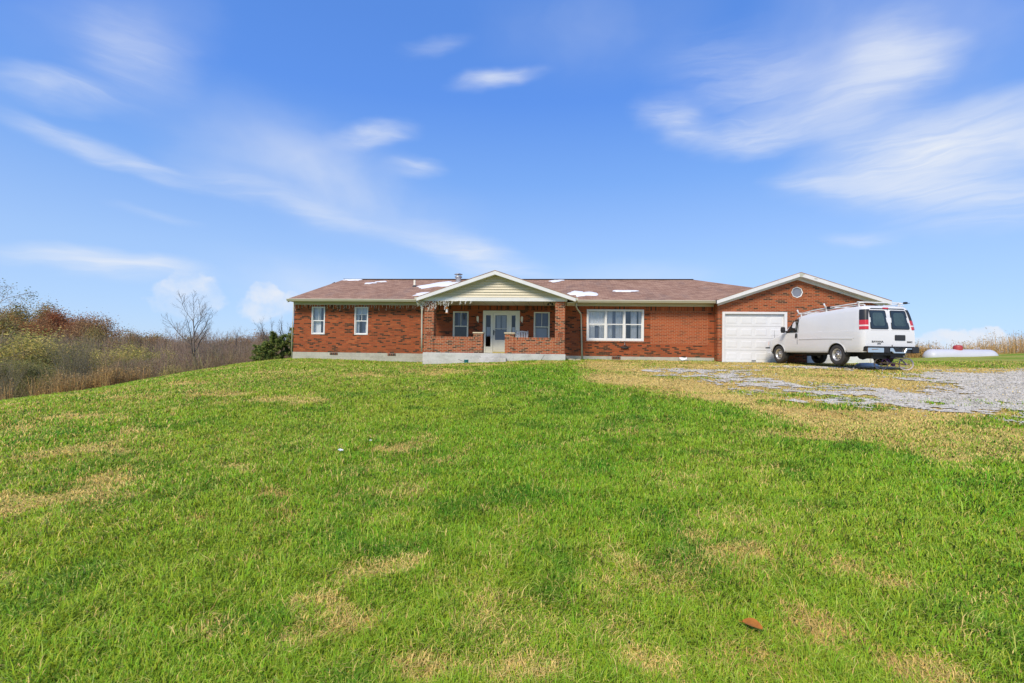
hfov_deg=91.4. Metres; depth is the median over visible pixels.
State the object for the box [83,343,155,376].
leafy shrub
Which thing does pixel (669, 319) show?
brick house
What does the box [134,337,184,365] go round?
bare sapling
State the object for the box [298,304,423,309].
icicle lights
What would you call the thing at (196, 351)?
bare sapling
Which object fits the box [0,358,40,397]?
leafy shrub
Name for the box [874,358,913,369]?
child bicycle
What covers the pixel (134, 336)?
autumn tree
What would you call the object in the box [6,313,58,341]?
autumn tree
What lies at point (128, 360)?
leafy shrub
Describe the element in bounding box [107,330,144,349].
autumn tree
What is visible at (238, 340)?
distant tree
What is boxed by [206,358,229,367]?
brush shrub
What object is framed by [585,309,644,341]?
picture window
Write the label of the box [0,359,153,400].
dry weeds
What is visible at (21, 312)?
autumn tree
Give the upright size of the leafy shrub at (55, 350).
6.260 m
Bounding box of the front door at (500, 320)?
[493,313,508,351]
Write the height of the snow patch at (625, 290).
0.146 m
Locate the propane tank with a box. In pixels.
[922,345,998,357]
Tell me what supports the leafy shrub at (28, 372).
on the ground at (1008, 356)
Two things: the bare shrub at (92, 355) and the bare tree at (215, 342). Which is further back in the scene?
the bare tree at (215, 342)
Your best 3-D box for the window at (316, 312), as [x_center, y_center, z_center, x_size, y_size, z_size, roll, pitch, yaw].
[-9.670,-1.044,25.159,0.690,1.380,0.377,1,-1,5]
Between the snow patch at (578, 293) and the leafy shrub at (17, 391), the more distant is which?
the leafy shrub at (17, 391)
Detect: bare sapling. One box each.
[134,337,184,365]
[152,332,182,360]
[163,332,211,360]
[172,337,204,363]
[174,332,216,363]
[182,332,201,356]
[185,330,220,359]
[189,339,213,367]
[200,328,232,355]
[220,330,236,348]
[222,337,237,356]
[224,328,250,355]
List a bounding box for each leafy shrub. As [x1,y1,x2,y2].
[0,322,74,397]
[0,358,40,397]
[1,331,101,369]
[1,340,98,387]
[2,353,66,396]
[9,340,152,377]
[31,365,85,388]
[32,337,125,363]
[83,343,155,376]
[91,350,160,371]
[101,344,185,364]
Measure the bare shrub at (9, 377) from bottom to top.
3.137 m
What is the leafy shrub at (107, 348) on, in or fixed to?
on the ground at (1008, 356)
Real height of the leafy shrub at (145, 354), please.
3.993 m
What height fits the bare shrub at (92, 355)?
5.026 m
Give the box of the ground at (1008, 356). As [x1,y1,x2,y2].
[0,352,1023,682]
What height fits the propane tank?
1.340 m
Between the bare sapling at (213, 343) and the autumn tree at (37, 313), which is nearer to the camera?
the bare sapling at (213, 343)
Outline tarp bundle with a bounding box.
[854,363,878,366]
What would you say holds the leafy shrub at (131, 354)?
on the ground at (1008, 356)
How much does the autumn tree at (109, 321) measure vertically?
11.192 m
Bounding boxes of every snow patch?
[344,279,363,280]
[413,292,428,295]
[416,281,457,288]
[567,291,597,296]
[613,290,637,291]
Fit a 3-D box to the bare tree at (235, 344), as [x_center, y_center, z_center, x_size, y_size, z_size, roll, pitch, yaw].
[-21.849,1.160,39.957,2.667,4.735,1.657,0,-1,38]
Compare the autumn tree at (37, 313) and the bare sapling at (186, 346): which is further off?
the autumn tree at (37, 313)
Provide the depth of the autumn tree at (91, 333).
47.22 m
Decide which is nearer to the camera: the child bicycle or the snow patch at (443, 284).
the child bicycle
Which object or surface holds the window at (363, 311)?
in the brick house
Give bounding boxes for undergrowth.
[0,340,290,398]
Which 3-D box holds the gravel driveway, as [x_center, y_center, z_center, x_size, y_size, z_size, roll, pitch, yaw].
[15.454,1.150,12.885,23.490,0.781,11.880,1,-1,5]
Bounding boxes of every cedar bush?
[249,344,274,359]
[251,331,290,360]
[284,325,293,355]
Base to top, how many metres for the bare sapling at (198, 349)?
3.292 m
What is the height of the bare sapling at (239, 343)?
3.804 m
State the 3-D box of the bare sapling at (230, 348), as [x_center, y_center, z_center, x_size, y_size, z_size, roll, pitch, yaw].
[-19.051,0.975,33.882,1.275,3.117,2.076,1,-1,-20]
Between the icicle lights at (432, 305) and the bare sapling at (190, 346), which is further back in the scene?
the bare sapling at (190, 346)
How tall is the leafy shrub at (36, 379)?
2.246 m
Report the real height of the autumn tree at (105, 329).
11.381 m
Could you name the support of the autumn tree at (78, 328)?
on the ground at (1008, 356)
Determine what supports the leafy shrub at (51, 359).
on the ground at (1008, 356)
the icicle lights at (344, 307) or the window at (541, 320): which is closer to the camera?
the window at (541, 320)
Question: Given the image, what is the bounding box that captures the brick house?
[286,270,891,363]
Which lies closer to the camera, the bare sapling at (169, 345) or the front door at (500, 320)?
the front door at (500, 320)
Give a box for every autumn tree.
[0,294,41,328]
[0,296,65,327]
[0,308,26,339]
[0,308,31,333]
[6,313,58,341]
[17,316,72,340]
[29,305,93,334]
[35,299,95,327]
[41,307,102,326]
[44,320,113,341]
[58,321,110,342]
[68,311,111,335]
[69,313,132,342]
[78,324,126,352]
[88,312,118,336]
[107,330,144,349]
[119,325,147,345]
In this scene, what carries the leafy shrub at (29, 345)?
on the ground at (1008, 356)
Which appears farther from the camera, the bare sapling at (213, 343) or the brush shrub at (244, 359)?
the bare sapling at (213, 343)
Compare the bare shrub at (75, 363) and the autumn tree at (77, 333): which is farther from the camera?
the autumn tree at (77, 333)
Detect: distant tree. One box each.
[143,331,167,344]
[227,333,248,346]
[242,324,268,352]
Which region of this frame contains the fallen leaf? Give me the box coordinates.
[739,618,762,629]
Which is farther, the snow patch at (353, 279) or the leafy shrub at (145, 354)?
the leafy shrub at (145, 354)
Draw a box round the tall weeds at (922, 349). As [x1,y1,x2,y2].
[904,340,948,357]
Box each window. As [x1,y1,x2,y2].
[311,307,324,333]
[354,307,367,334]
[453,311,468,336]
[534,312,549,337]
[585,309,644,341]
[789,284,804,299]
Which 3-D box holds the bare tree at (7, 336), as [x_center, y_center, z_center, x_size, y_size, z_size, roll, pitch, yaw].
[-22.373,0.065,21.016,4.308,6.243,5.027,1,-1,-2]
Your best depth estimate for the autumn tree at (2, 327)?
52.27 m
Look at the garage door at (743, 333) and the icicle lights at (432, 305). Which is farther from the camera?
the garage door at (743, 333)
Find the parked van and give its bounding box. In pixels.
[766,301,918,364]
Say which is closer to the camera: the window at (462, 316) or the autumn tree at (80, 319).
the window at (462, 316)
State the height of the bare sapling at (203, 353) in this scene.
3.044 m
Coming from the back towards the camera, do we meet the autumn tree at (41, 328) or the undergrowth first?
the autumn tree at (41, 328)
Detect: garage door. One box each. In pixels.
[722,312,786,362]
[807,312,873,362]
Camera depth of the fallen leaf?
2.58 m
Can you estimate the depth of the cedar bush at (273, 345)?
27.17 m
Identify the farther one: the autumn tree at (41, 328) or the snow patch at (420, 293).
the autumn tree at (41, 328)
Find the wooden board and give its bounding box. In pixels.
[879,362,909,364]
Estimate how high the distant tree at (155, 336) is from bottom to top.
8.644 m
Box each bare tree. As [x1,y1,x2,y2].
[0,278,38,371]
[144,322,189,356]
[161,290,215,368]
[207,330,234,356]
[224,329,249,355]
[253,318,282,340]
[278,316,293,345]
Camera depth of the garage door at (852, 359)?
22.30 m
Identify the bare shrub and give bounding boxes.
[0,346,35,399]
[32,323,104,381]
[54,329,134,374]
[89,347,127,372]
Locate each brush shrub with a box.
[126,356,184,377]
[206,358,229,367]
[224,353,252,364]
[224,355,248,363]
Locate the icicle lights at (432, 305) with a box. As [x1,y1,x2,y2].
[418,300,448,309]
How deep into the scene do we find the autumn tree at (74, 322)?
53.71 m
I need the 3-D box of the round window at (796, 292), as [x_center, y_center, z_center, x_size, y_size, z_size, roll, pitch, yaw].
[12.824,-2.209,22.513,0.710,0.710,0.074,1,-1,5]
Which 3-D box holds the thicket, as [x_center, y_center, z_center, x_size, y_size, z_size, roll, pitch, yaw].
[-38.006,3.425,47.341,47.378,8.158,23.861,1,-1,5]
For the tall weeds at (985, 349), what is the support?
on the ground at (1008, 356)
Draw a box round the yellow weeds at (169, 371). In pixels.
[155,363,187,376]
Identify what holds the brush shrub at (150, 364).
on the ground at (1008, 356)
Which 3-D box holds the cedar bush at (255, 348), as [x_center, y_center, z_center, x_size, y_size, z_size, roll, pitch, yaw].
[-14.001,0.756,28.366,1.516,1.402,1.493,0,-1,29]
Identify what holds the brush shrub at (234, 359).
on the ground at (1008, 356)
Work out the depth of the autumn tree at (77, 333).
49.78 m
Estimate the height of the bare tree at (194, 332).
5.615 m
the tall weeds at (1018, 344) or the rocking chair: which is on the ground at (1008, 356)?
the tall weeds at (1018, 344)
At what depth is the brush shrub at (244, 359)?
29.05 m
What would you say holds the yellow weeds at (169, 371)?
on the ground at (1008, 356)
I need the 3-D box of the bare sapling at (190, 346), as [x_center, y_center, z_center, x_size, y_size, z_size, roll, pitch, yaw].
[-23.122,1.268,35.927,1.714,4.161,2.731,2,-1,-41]
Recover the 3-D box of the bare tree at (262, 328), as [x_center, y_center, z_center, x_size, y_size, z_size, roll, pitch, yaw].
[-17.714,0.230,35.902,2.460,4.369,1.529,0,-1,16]
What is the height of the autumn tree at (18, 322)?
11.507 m
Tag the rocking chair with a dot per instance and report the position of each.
(521, 333)
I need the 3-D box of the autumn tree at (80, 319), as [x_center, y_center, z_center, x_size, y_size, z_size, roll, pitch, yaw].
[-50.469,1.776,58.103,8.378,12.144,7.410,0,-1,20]
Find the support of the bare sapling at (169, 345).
on the ground at (1008, 356)
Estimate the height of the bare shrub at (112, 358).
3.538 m
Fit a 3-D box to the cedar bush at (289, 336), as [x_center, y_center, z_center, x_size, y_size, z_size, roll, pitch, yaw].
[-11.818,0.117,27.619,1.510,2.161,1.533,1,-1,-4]
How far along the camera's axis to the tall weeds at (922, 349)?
27.98 m
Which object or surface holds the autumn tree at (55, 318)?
on the ground at (1008, 356)
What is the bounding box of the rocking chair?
[516,331,527,336]
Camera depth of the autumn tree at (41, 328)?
51.11 m
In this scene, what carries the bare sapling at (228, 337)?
on the ground at (1008, 356)
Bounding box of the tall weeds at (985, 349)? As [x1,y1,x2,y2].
[905,347,1017,357]
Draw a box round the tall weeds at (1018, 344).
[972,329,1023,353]
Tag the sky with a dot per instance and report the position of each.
(250, 156)
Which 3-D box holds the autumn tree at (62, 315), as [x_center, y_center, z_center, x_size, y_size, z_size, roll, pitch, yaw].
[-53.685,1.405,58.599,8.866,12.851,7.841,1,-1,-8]
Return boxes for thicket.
[1,331,288,361]
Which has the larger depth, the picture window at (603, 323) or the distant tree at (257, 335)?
the distant tree at (257, 335)
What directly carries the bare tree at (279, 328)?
on the ground at (1008, 356)
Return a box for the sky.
[0,0,1023,350]
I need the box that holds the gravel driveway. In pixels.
[632,366,1023,421]
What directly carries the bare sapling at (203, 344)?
on the ground at (1008, 356)
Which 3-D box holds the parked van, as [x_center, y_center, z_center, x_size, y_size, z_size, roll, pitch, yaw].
[12.538,-0.266,19.541,2.540,2.305,5.452,1,-1,-7]

